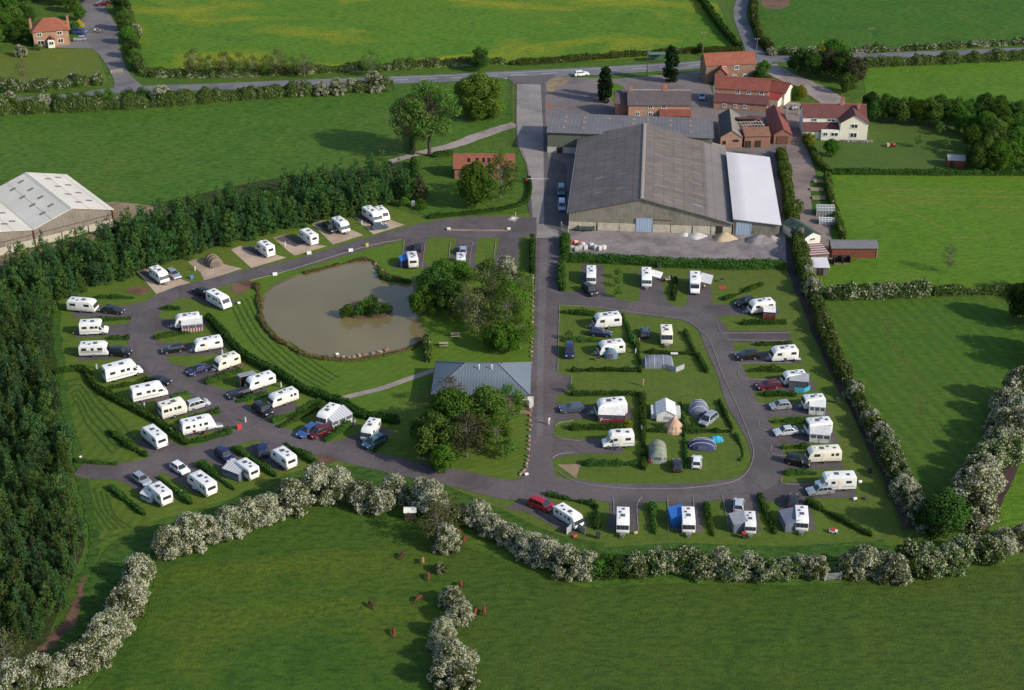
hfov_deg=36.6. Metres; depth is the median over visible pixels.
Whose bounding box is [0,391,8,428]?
plantation tree
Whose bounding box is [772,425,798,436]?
parked car
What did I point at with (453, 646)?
hawthorn
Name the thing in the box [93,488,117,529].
mown line
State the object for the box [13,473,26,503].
plantation tree
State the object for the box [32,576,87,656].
dirt path
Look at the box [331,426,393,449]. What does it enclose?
pitch
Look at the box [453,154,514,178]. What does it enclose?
pavilion
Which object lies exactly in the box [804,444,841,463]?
caravan
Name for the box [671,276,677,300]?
pitch hedge
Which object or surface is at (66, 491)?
plantation tree
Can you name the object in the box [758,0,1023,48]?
field
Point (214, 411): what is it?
pitch hedge
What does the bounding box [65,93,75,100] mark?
shrub
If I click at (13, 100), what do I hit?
shrub
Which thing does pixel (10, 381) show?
plantation tree
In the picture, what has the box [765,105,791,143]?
red range
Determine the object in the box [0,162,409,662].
wood floor
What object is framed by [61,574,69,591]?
plantation tree
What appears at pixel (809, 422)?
caravan
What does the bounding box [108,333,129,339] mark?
pitch hedge
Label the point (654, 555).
hawthorn
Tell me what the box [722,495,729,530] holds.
kerb
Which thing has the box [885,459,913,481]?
hawthorn
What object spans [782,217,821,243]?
green shed
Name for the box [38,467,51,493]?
plantation tree
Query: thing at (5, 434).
plantation tree
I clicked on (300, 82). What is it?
hawthorn
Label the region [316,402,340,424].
caravan
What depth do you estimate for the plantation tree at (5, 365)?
291.84 m
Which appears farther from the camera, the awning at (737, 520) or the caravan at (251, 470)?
the caravan at (251, 470)
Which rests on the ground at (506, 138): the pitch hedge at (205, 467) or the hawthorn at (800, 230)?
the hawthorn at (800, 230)
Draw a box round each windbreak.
[566,523,584,534]
[665,364,683,371]
[795,386,809,392]
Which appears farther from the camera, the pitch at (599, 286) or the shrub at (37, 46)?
the shrub at (37, 46)
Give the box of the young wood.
[0,150,414,322]
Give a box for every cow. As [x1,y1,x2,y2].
[368,600,374,609]
[392,627,395,637]
[414,595,421,602]
[482,605,485,615]
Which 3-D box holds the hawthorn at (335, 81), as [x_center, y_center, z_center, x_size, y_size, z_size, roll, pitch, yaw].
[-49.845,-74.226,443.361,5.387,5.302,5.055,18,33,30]
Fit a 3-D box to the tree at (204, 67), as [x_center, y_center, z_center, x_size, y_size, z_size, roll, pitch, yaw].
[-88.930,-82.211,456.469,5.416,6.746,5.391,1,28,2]
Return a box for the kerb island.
[448,229,507,230]
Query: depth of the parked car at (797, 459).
268.76 m
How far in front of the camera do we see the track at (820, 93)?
451.54 m
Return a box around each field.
[0,90,410,204]
[87,507,444,689]
[129,0,733,75]
[412,80,513,158]
[445,539,1023,689]
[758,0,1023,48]
[817,175,1023,293]
[825,296,1023,497]
[864,61,1023,105]
[989,460,1023,543]
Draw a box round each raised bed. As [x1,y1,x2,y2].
[810,187,822,190]
[812,196,825,199]
[813,179,823,182]
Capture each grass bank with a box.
[35,466,604,679]
[599,540,889,560]
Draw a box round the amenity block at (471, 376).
[431,361,532,406]
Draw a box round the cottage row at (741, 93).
[713,75,770,111]
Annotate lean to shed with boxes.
[726,152,780,235]
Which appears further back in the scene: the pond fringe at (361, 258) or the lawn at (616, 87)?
the lawn at (616, 87)
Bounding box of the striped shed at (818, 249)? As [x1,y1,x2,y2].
[808,243,829,258]
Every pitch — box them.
[72,302,142,317]
[75,323,128,336]
[77,345,136,360]
[111,362,151,381]
[113,472,174,504]
[128,384,183,404]
[135,438,190,456]
[137,269,159,284]
[137,269,189,293]
[154,396,213,420]
[155,318,206,330]
[156,340,225,356]
[157,462,218,493]
[174,364,237,378]
[175,413,236,436]
[184,293,235,308]
[188,258,241,279]
[203,449,241,480]
[223,386,268,399]
[231,246,285,267]
[241,245,262,255]
[243,440,300,470]
[259,401,298,420]
[274,234,306,246]
[274,234,325,254]
[292,422,354,438]
[311,220,361,244]
[313,221,323,228]
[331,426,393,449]
[354,214,403,233]
[355,214,372,223]
[391,237,429,267]
[451,237,480,267]
[486,237,522,276]
[505,498,589,534]
[552,435,623,459]
[554,402,631,422]
[579,264,611,297]
[608,502,642,530]
[637,269,674,305]
[669,501,703,532]
[683,272,712,309]
[699,301,779,316]
[722,493,764,530]
[728,330,790,342]
[735,351,801,364]
[748,378,815,391]
[757,402,829,417]
[762,481,856,502]
[764,492,815,529]
[773,428,838,443]
[783,454,843,470]
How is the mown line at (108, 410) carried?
on the lawn at (93, 447)
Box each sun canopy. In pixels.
[652,269,662,280]
[700,272,713,289]
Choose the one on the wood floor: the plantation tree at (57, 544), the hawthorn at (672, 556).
the plantation tree at (57, 544)
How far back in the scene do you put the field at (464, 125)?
422.40 m
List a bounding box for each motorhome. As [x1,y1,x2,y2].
[78,318,108,335]
[101,358,143,381]
[129,380,167,401]
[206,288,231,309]
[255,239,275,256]
[298,227,318,244]
[601,428,634,448]
[689,271,700,293]
[814,470,856,490]
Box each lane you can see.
[79,0,141,87]
[733,0,771,63]
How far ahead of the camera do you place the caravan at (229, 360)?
299.21 m
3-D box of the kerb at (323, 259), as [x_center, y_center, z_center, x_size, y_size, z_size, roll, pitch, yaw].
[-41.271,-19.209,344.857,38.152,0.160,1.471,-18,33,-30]
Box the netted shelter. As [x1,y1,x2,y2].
[648,52,665,62]
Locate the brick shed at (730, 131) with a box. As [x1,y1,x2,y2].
[718,108,742,147]
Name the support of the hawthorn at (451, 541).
on the ground at (506, 138)
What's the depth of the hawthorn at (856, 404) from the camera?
284.93 m
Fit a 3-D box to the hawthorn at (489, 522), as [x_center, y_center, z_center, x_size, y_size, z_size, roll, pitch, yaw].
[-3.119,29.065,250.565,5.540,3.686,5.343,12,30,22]
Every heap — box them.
[679,232,688,236]
[688,232,706,239]
[714,232,737,241]
[743,234,777,244]
[767,236,779,240]
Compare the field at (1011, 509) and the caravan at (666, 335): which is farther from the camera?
the caravan at (666, 335)
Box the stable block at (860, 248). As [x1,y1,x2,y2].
[828,240,878,257]
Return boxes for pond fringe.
[252,282,304,354]
[303,256,400,278]
[304,341,421,361]
[377,266,411,283]
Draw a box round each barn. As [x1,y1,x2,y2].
[0,172,113,254]
[567,123,732,233]
[700,51,755,82]
[735,116,770,147]
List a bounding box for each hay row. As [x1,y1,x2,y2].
[874,189,1023,192]
[881,194,1023,197]
[894,203,944,230]
[896,201,945,203]
[952,236,989,238]
[973,205,1023,207]
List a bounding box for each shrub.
[9,97,19,111]
[16,31,23,41]
[33,44,41,49]
[50,93,63,105]
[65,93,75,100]
[93,91,105,99]
[102,88,114,99]
[120,87,134,98]
[135,86,151,98]
[236,88,242,99]
[248,85,256,98]
[339,304,354,317]
[350,304,366,316]
[356,297,373,313]
[364,294,377,308]
[367,302,384,316]
[381,303,392,313]
[398,197,409,206]
[415,198,426,209]
[430,456,448,472]
[587,557,608,577]
[599,552,620,579]
[606,554,633,578]
[623,420,633,427]
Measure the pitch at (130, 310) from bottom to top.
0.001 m
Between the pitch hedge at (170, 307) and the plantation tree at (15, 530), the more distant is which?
the pitch hedge at (170, 307)
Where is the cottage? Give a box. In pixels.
[768,79,793,106]
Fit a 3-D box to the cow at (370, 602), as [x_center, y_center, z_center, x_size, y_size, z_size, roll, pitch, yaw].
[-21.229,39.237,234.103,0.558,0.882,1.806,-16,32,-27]
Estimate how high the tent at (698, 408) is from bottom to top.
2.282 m
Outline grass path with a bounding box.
[52,307,100,586]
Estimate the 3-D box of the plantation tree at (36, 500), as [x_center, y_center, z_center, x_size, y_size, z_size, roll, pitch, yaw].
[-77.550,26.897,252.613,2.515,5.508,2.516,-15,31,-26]
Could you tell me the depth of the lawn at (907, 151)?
405.55 m
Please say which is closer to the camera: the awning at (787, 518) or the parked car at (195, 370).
the awning at (787, 518)
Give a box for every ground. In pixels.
[0,0,1023,689]
[0,227,116,265]
[104,202,172,232]
[761,0,789,8]
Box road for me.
[17,48,1023,99]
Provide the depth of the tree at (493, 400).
276.04 m
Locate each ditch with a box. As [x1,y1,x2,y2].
[785,239,916,528]
[972,435,1023,530]
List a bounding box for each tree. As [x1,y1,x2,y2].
[0,0,18,9]
[0,10,13,33]
[0,29,4,44]
[0,297,18,328]
[0,314,10,343]
[0,322,11,352]
[0,335,9,360]
[0,351,10,383]
[0,374,9,399]
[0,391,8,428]
[0,409,7,436]
[0,421,9,443]
[0,445,5,463]
[0,454,5,470]
[0,468,6,487]
[0,479,10,494]
[0,483,9,503]
[0,488,7,514]
[0,496,7,521]
[0,515,10,543]
[0,522,9,549]
[0,540,8,569]
[0,550,7,572]
[0,553,5,582]
[0,579,10,620]
[0,612,9,633]
[0,624,13,650]
[0,627,25,660]
[1,402,13,426]
[1,459,18,492]
[2,4,23,24]
[2,345,10,366]
[2,447,16,475]
[2,518,23,552]
[2,538,19,565]
[2,550,23,591]
[3,609,10,624]
[4,23,20,41]
[4,307,16,339]
[4,438,15,459]
[5,368,21,398]
[5,506,20,538]
[6,355,16,378]
[6,386,19,420]
[6,455,18,479]
[6,488,15,508]
[6,502,19,527]
[6,570,23,602]
[6,601,20,627]
[7,329,19,355]
[8,353,24,380]
[8,370,24,407]
[8,556,26,590]
[9,419,23,448]
[9,556,26,585]
[10,339,17,354]
[10,478,18,495]
[10,615,23,641]
[11,347,19,365]
[11,429,21,454]
[11,495,18,512]
[11,579,29,615]
[11,588,25,624]
[12,411,21,432]
[12,504,21,518]
[12,617,25,647]
[13,322,23,341]
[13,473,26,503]
[13,534,25,562]
[14,2,36,21]
[14,16,29,32]
[14,325,23,347]
[14,335,21,351]
[14,384,25,417]
[14,570,31,601]
[15,58,29,82]
[15,364,24,392]
[15,439,26,458]
[16,344,30,378]
[16,454,26,479]
[16,456,27,489]
[16,508,35,542]
[17,0,30,10]
[17,315,26,335]
[17,396,24,420]
[17,405,29,422]
[18,536,33,577]
[19,408,33,440]
[19,544,30,570]
[19,603,38,640]
[19,605,28,630]
[20,493,27,512]
[21,323,30,348]
[21,450,28,463]
[22,31,33,44]
[22,309,29,330]
[22,342,32,367]
[22,424,32,448]
[22,442,40,475]
[23,378,32,401]
[23,496,43,537]
[23,583,41,619]
[24,327,41,358]
[25,362,35,391]
[25,404,38,434]
[25,472,38,495]
[26,396,41,417]
[26,403,35,430]
[26,433,42,459]
[26,458,39,483]
[26,468,39,496]
[26,487,35,497]
[27,300,44,334]
[27,344,39,374]
[27,413,51,454]
[27,426,42,454]
[27,547,37,564]
[28,319,38,342]
[28,368,41,393]
[28,530,39,553]
[28,588,43,621]
[29,496,43,516]
[29,511,37,526]
[30,355,41,377]
[31,564,45,599]
[31,569,40,590]
[32,385,42,401]
[32,440,49,471]
[32,489,43,511]
[32,535,56,577]
[33,611,44,635]
[34,354,52,387]
[35,369,46,391]
[37,324,52,356]
[37,388,55,425]
[37,409,54,444]
[37,481,49,511]
[37,560,52,578]
[37,582,56,617]
[38,315,48,333]
[38,332,52,358]
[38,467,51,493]
[38,477,49,503]
[38,505,46,526]
[38,521,51,547]
[39,366,53,398]
[40,299,54,329]
[40,509,51,531]
[40,561,61,593]
[41,541,48,557]
[41,580,52,607]
[42,416,50,436]
[43,438,55,459]
[43,512,63,548]
[43,567,57,602]
[44,333,52,347]
[45,452,56,472]
[46,380,62,409]
[46,492,61,512]
[46,548,57,568]
[47,498,62,529]
[48,471,64,507]
[49,474,72,514]
[51,436,57,452]
[51,497,66,535]
[51,568,69,611]
[53,418,68,447]
[53,532,67,555]
[53,547,65,579]
[54,416,68,435]
[56,422,75,453]
[56,430,72,462]
[56,440,71,473]
[56,459,69,480]
[57,467,66,486]
[58,508,81,550]
[59,538,77,580]
[59,544,70,567]
[60,486,76,518]
[61,0,79,11]
[61,499,77,528]
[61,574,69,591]
[62,456,72,476]
[63,516,77,540]
[64,477,82,508]
[70,21,80,28]
[71,537,80,554]
[72,516,86,540]
[73,4,86,19]
[112,0,130,10]
[114,8,133,28]
[118,25,136,42]
[122,38,141,55]
[125,47,143,64]
[183,48,205,71]
[201,55,217,73]
[213,51,233,72]
[229,52,249,71]
[244,55,260,71]
[259,54,275,74]
[266,49,288,70]
[284,55,297,72]
[292,53,314,76]
[359,48,383,71]
[388,92,432,150]
[393,79,462,156]
[400,177,415,197]
[406,284,438,314]
[408,408,446,442]
[409,413,461,460]
[412,171,429,199]
[416,265,453,301]
[416,501,456,539]
[425,386,476,421]
[430,444,455,471]
[430,491,462,523]
[432,258,457,284]
[433,277,465,314]
[436,376,466,392]
[441,409,490,456]
[448,281,483,318]
[449,259,472,284]
[450,414,478,445]
[452,71,505,119]
[455,160,498,206]
[457,292,496,333]
[465,256,510,302]
[468,383,508,427]
[470,46,491,69]
[472,418,493,445]
[474,276,504,309]
[479,415,513,452]
[481,152,519,197]
[482,324,499,348]
[484,288,525,331]
[491,382,525,420]
[492,322,522,351]
[493,278,528,316]
[496,254,516,273]
[500,438,518,457]
[503,266,518,281]
[505,312,537,348]
[509,270,536,293]
[564,329,573,337]
[567,383,574,390]
[597,66,612,102]
[614,268,621,275]
[614,276,621,285]
[614,286,622,295]
[662,44,679,81]
[696,43,704,52]
[753,68,765,77]
[756,60,771,73]
[786,47,807,73]
[790,85,799,99]
[795,84,807,99]
[799,50,824,75]
[805,132,816,142]
[814,39,829,74]
[820,47,837,75]
[822,37,850,59]
[823,138,841,156]
[827,49,856,78]
[838,72,856,92]
[844,56,868,82]
[862,91,877,104]
[867,95,889,120]
[879,92,894,118]
[884,97,901,120]
[893,96,915,122]
[906,95,919,119]
[909,98,930,122]
[909,497,939,525]
[914,134,925,145]
[916,96,945,124]
[921,486,968,538]
[930,93,947,119]
[935,122,945,134]
[940,98,958,124]
[941,243,957,271]
[942,138,950,148]
[944,496,972,527]
[945,95,972,124]
[953,110,975,131]
[962,125,986,147]
[965,143,989,167]
[966,97,983,119]
[968,141,999,169]
[971,110,996,129]
[974,92,994,112]
[974,129,1009,148]
[982,118,1007,145]
[987,140,1013,170]
[989,103,1012,118]
[991,94,1009,106]
[997,139,1023,168]
[1000,116,1016,133]
[1004,126,1023,157]
[1005,282,1023,320]
[1007,99,1023,113]
[1008,112,1023,120]
[1012,118,1023,130]
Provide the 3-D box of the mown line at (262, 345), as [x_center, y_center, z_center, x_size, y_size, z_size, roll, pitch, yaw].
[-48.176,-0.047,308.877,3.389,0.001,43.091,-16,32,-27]
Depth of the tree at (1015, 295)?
315.38 m
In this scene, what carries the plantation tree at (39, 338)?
on the wood floor
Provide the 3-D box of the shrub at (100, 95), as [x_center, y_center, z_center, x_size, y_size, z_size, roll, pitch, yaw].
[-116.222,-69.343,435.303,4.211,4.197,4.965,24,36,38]
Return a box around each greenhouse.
[815,204,834,216]
[818,217,834,224]
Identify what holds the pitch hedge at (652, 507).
on the lawn at (690, 382)
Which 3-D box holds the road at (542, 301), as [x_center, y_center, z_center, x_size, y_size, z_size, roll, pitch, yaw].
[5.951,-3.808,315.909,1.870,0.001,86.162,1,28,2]
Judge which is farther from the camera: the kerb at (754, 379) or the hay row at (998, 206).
the hay row at (998, 206)
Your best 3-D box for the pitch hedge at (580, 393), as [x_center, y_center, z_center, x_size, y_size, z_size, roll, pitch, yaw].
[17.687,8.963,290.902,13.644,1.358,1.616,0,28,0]
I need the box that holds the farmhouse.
[614,82,691,116]
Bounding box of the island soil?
[340,301,391,318]
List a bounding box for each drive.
[73,426,263,479]
[127,216,547,500]
[506,75,570,478]
[517,84,557,237]
[530,292,784,501]
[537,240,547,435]
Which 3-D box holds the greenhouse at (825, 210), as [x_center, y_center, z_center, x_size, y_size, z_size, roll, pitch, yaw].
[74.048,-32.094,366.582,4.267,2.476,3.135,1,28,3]
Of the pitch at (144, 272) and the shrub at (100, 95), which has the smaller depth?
the pitch at (144, 272)
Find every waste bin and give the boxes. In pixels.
[596,531,600,538]
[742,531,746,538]
[868,466,872,472]
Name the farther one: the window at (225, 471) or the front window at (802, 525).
the window at (225, 471)
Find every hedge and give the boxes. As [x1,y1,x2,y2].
[0,71,102,92]
[0,75,393,115]
[54,364,188,445]
[75,457,117,465]
[86,316,130,320]
[93,294,133,298]
[106,429,147,456]
[107,484,145,515]
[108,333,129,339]
[109,375,148,388]
[120,0,146,72]
[143,56,505,77]
[153,330,189,339]
[157,475,192,504]
[159,304,179,309]
[170,390,188,398]
[175,406,219,422]
[188,426,232,443]
[196,459,234,490]
[204,312,399,424]
[204,368,242,384]
[231,445,276,477]
[237,390,267,402]
[270,397,321,423]
[279,399,325,427]
[284,441,319,464]
[324,419,351,442]
[372,435,387,452]
[409,137,415,154]
[409,156,418,193]
[422,333,432,362]
[427,175,532,218]
[432,149,453,157]
[508,45,743,65]
[529,233,535,273]
[544,490,595,506]
[557,259,566,291]
[559,231,570,254]
[560,251,785,269]
[560,308,595,316]
[562,335,601,342]
[568,420,624,430]
[570,366,638,372]
[570,389,641,396]
[583,457,637,466]
[591,503,600,529]
[621,313,636,343]
[633,341,641,372]
[638,391,647,470]
[645,348,695,354]
[646,423,732,433]
[648,501,658,534]
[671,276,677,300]
[680,401,687,425]
[682,431,688,468]
[683,328,696,351]
[695,351,709,373]
[697,0,742,46]
[703,501,714,536]
[717,398,733,429]
[722,281,763,300]
[733,432,743,461]
[740,317,786,324]
[748,364,785,372]
[749,0,774,51]
[754,339,791,345]
[757,492,776,534]
[763,389,796,396]
[771,416,807,423]
[773,37,1023,54]
[774,146,818,297]
[780,442,809,449]
[784,468,816,475]
[802,132,830,170]
[805,497,872,536]
[808,291,918,519]
[823,171,847,239]
[823,278,931,300]
[830,166,1023,175]
[862,47,1023,67]
[931,282,1018,295]
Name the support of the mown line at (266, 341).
on the lawn at (356, 376)
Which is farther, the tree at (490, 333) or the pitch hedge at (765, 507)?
the tree at (490, 333)
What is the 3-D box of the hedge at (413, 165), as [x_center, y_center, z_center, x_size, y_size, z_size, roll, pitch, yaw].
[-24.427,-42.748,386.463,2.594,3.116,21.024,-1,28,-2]
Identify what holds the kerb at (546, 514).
on the lawn at (690, 382)
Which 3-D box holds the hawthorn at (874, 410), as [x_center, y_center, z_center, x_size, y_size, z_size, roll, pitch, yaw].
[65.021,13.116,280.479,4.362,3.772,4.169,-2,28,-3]
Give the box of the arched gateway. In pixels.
[786,103,800,114]
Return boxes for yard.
[55,41,92,48]
[545,71,784,231]
[547,77,569,95]
[569,230,785,260]
[713,83,786,151]
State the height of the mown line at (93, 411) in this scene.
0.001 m
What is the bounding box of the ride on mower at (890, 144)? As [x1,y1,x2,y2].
[886,143,895,146]
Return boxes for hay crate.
[832,255,841,264]
[841,255,850,264]
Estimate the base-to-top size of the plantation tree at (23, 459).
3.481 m
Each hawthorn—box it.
[0,91,19,99]
[0,656,31,689]
[14,44,27,57]
[15,650,56,689]
[37,93,51,105]
[42,651,77,687]
[56,642,100,683]
[73,631,115,672]
[82,611,124,652]
[100,606,136,639]
[103,586,145,619]
[117,574,151,604]
[120,552,157,589]
[131,24,143,34]
[150,84,169,97]
[150,522,189,560]
[168,511,212,554]
[196,513,226,545]
[211,505,246,540]
[232,496,263,532]
[249,491,285,526]
[275,477,313,517]
[296,79,305,96]
[301,461,337,505]
[313,81,329,95]
[319,465,354,503]
[328,76,346,95]
[344,480,377,514]
[345,77,357,91]
[363,485,396,516]
[365,70,384,93]
[381,471,411,505]
[403,476,438,512]
[412,478,448,517]
[426,633,443,651]
[426,654,468,689]
[428,616,457,638]
[430,521,461,555]
[431,636,468,676]
[433,562,448,574]
[437,585,464,608]
[443,658,481,689]
[444,598,476,626]
[446,503,470,527]
[458,646,479,666]
[463,498,492,530]
[477,513,506,538]
[494,522,525,549]
[509,531,544,564]
[530,535,561,570]
[550,543,585,582]
[568,549,602,581]
[619,550,648,578]
[644,545,671,576]
[662,547,686,574]
[672,543,699,572]
[686,551,715,582]
[706,545,732,577]
[717,556,749,581]
[735,549,766,581]
[751,557,783,582]
[765,46,776,55]
[776,555,799,581]
[789,553,808,577]
[795,198,804,212]
[797,227,804,233]
[800,264,816,275]
[800,275,823,295]
[801,552,830,581]
[832,552,863,581]
[841,379,866,399]
[849,543,880,581]
[853,399,869,413]
[858,407,879,424]
[865,548,896,581]
[866,420,894,444]
[874,430,900,448]
[876,446,907,468]
[878,552,913,585]
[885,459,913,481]
[887,473,924,504]
[894,536,932,573]
[901,493,921,517]
[907,497,941,533]
[910,541,948,578]
[933,541,971,576]
[948,533,978,563]
[952,463,1000,504]
[952,476,1001,534]
[957,451,1007,496]
[964,532,988,556]
[967,438,1011,472]
[972,534,1006,564]
[975,424,1014,458]
[982,406,1018,432]
[987,386,1023,411]
[989,526,1018,555]
[993,406,1023,441]
[995,428,1023,467]
[998,365,1023,394]
[1005,394,1023,409]
[1010,523,1023,551]
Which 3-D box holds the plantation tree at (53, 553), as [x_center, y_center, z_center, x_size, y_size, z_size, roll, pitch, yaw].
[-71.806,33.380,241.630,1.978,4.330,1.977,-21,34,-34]
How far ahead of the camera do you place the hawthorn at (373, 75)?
444.38 m
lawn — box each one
[0,49,107,86]
[58,204,533,520]
[66,375,142,462]
[77,481,152,538]
[214,240,434,412]
[410,147,525,215]
[416,279,533,366]
[446,254,905,546]
[610,82,623,101]
[810,181,828,214]
[814,121,972,170]
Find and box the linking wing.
[714,65,727,85]
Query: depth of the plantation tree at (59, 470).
261.01 m
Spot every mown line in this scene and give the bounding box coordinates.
[67,378,134,438]
[68,384,125,438]
[69,389,123,445]
[71,395,118,449]
[71,400,112,452]
[81,483,103,530]
[87,485,110,529]
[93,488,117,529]
[99,491,125,528]
[105,494,132,527]
[232,305,310,386]
[235,302,322,388]
[240,300,326,385]
[245,298,330,383]
[250,296,334,380]
[262,304,338,377]
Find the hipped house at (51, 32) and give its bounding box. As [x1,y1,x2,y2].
[28,14,69,47]
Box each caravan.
[66,296,101,312]
[78,340,109,357]
[140,423,167,448]
[146,481,173,505]
[149,265,169,284]
[157,396,187,418]
[168,311,199,327]
[179,414,221,435]
[187,470,217,497]
[189,334,222,351]
[211,351,240,371]
[235,457,259,480]
[245,370,275,389]
[267,386,298,407]
[270,445,297,470]
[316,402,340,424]
[331,216,349,234]
[360,417,380,441]
[362,205,381,221]
[406,251,417,267]
[456,252,465,261]
[553,502,583,529]
[586,265,595,284]
[586,311,621,328]
[587,396,627,415]
[591,338,625,355]
[616,507,629,537]
[641,267,651,288]
[660,324,672,347]
[681,506,694,537]
[744,297,774,313]
[744,511,755,537]
[765,344,798,361]
[779,369,805,384]
[795,505,808,535]
[796,393,825,409]
[799,416,832,434]
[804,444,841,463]
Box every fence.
[513,77,513,120]
[800,282,907,524]
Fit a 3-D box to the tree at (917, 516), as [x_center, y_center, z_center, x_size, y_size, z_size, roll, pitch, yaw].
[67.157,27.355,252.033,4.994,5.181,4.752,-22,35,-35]
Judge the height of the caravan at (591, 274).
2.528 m
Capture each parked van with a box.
[71,27,87,34]
[557,183,564,195]
[557,198,566,210]
[564,341,574,357]
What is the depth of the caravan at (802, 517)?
251.06 m
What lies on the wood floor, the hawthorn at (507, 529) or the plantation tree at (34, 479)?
the plantation tree at (34, 479)
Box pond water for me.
[263,262,421,356]
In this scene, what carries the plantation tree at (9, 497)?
on the wood floor
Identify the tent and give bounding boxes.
[203,254,222,268]
[604,348,617,358]
[641,354,673,368]
[648,439,666,463]
[650,398,680,421]
[664,415,682,434]
[688,437,715,451]
[689,399,708,417]
[709,435,722,442]
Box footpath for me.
[341,369,433,397]
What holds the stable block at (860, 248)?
on the field at (911, 247)
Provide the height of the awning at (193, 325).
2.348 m
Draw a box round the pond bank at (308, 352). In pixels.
[261,261,424,358]
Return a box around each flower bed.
[126,286,149,294]
[231,281,254,293]
[315,456,335,464]
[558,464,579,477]
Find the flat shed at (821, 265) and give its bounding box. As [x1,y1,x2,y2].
[804,257,829,275]
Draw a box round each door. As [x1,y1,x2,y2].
[527,396,532,406]
[619,437,622,445]
[636,218,652,231]
[716,226,722,233]
[735,222,751,234]
[745,141,750,147]
[755,140,760,147]
[817,268,823,275]
[838,480,842,488]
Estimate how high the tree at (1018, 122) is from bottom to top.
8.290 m
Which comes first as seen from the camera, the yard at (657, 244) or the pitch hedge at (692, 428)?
the pitch hedge at (692, 428)
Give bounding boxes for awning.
[140,482,153,502]
[154,396,169,412]
[181,315,202,331]
[222,458,244,481]
[237,370,256,386]
[328,405,352,429]
[398,254,407,267]
[598,405,624,422]
[667,504,682,525]
[728,510,747,532]
[763,305,775,318]
[778,507,798,531]
[789,372,808,388]
[809,399,825,415]
[809,425,830,443]
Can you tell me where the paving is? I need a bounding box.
[512,409,531,413]
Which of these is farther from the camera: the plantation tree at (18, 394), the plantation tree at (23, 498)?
the plantation tree at (18, 394)
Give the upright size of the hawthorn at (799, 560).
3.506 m
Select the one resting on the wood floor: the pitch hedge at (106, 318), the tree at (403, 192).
the tree at (403, 192)
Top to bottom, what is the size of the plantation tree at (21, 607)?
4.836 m
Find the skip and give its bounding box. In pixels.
[578,225,594,231]
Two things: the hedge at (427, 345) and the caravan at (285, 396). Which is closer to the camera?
the caravan at (285, 396)
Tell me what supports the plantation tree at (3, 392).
on the wood floor
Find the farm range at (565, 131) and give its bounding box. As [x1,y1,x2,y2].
[546,113,713,152]
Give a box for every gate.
[561,222,568,232]
[824,571,841,580]
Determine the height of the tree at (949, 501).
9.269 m
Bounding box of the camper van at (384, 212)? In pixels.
[375,205,389,221]
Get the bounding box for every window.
[159,275,168,280]
[182,325,201,328]
[223,469,237,476]
[316,417,325,422]
[333,415,351,425]
[341,225,349,229]
[361,432,370,436]
[575,518,583,525]
[599,416,623,418]
[617,525,628,529]
[642,280,651,283]
[661,335,672,339]
[683,525,694,529]
[745,527,755,530]
[790,382,807,385]
[796,523,807,527]
[810,407,824,410]
[810,435,828,438]
[831,132,838,136]
[849,133,856,137]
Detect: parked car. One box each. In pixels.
[73,35,86,40]
[96,0,109,5]
[101,304,124,314]
[108,345,132,357]
[131,470,151,486]
[147,374,171,385]
[161,342,184,354]
[166,267,181,279]
[169,459,190,475]
[186,363,209,376]
[186,397,210,410]
[192,286,208,297]
[214,445,235,463]
[226,386,252,399]
[251,400,273,417]
[256,442,268,457]
[295,421,317,438]
[308,422,332,438]
[321,221,337,233]
[361,432,386,449]
[370,222,388,229]
[414,243,421,251]
[458,246,466,254]
[527,494,553,512]
[559,402,584,413]
[573,70,588,76]
[581,281,598,296]
[589,327,612,337]
[640,327,649,337]
[671,458,682,471]
[691,455,702,468]
[698,409,718,426]
[699,92,704,99]
[733,498,744,511]
[734,295,754,306]
[735,348,759,360]
[755,378,781,390]
[769,399,791,410]
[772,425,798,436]
[784,451,811,468]
[787,493,799,507]
[805,483,834,496]
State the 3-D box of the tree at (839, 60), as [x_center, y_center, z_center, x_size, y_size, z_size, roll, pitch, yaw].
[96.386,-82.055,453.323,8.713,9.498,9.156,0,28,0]
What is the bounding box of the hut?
[404,506,415,520]
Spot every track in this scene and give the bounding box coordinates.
[389,122,515,162]
[756,64,844,103]
[785,102,832,259]
[880,320,936,442]
[886,319,946,442]
[921,320,965,408]
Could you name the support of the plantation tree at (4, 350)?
on the wood floor
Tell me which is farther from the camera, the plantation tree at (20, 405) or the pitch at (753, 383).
the pitch at (753, 383)
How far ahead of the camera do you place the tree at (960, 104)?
416.19 m
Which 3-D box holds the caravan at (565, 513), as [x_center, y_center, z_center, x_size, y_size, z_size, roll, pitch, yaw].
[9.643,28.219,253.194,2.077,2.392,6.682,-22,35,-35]
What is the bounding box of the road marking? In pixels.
[397,62,699,77]
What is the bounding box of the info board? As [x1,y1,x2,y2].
[508,212,518,221]
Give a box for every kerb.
[250,239,401,280]
[520,498,567,526]
[557,305,559,370]
[558,305,753,488]
[612,496,613,531]
[717,323,789,332]
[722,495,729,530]
[726,339,784,340]
[736,361,791,362]
[738,370,780,379]
[780,477,813,484]
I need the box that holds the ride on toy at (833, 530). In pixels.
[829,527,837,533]
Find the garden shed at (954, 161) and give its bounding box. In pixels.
[946,154,965,167]
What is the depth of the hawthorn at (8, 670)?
215.80 m
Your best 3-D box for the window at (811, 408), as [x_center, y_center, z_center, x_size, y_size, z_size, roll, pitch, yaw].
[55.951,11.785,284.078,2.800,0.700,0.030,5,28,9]
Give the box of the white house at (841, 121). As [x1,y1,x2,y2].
[799,96,872,142]

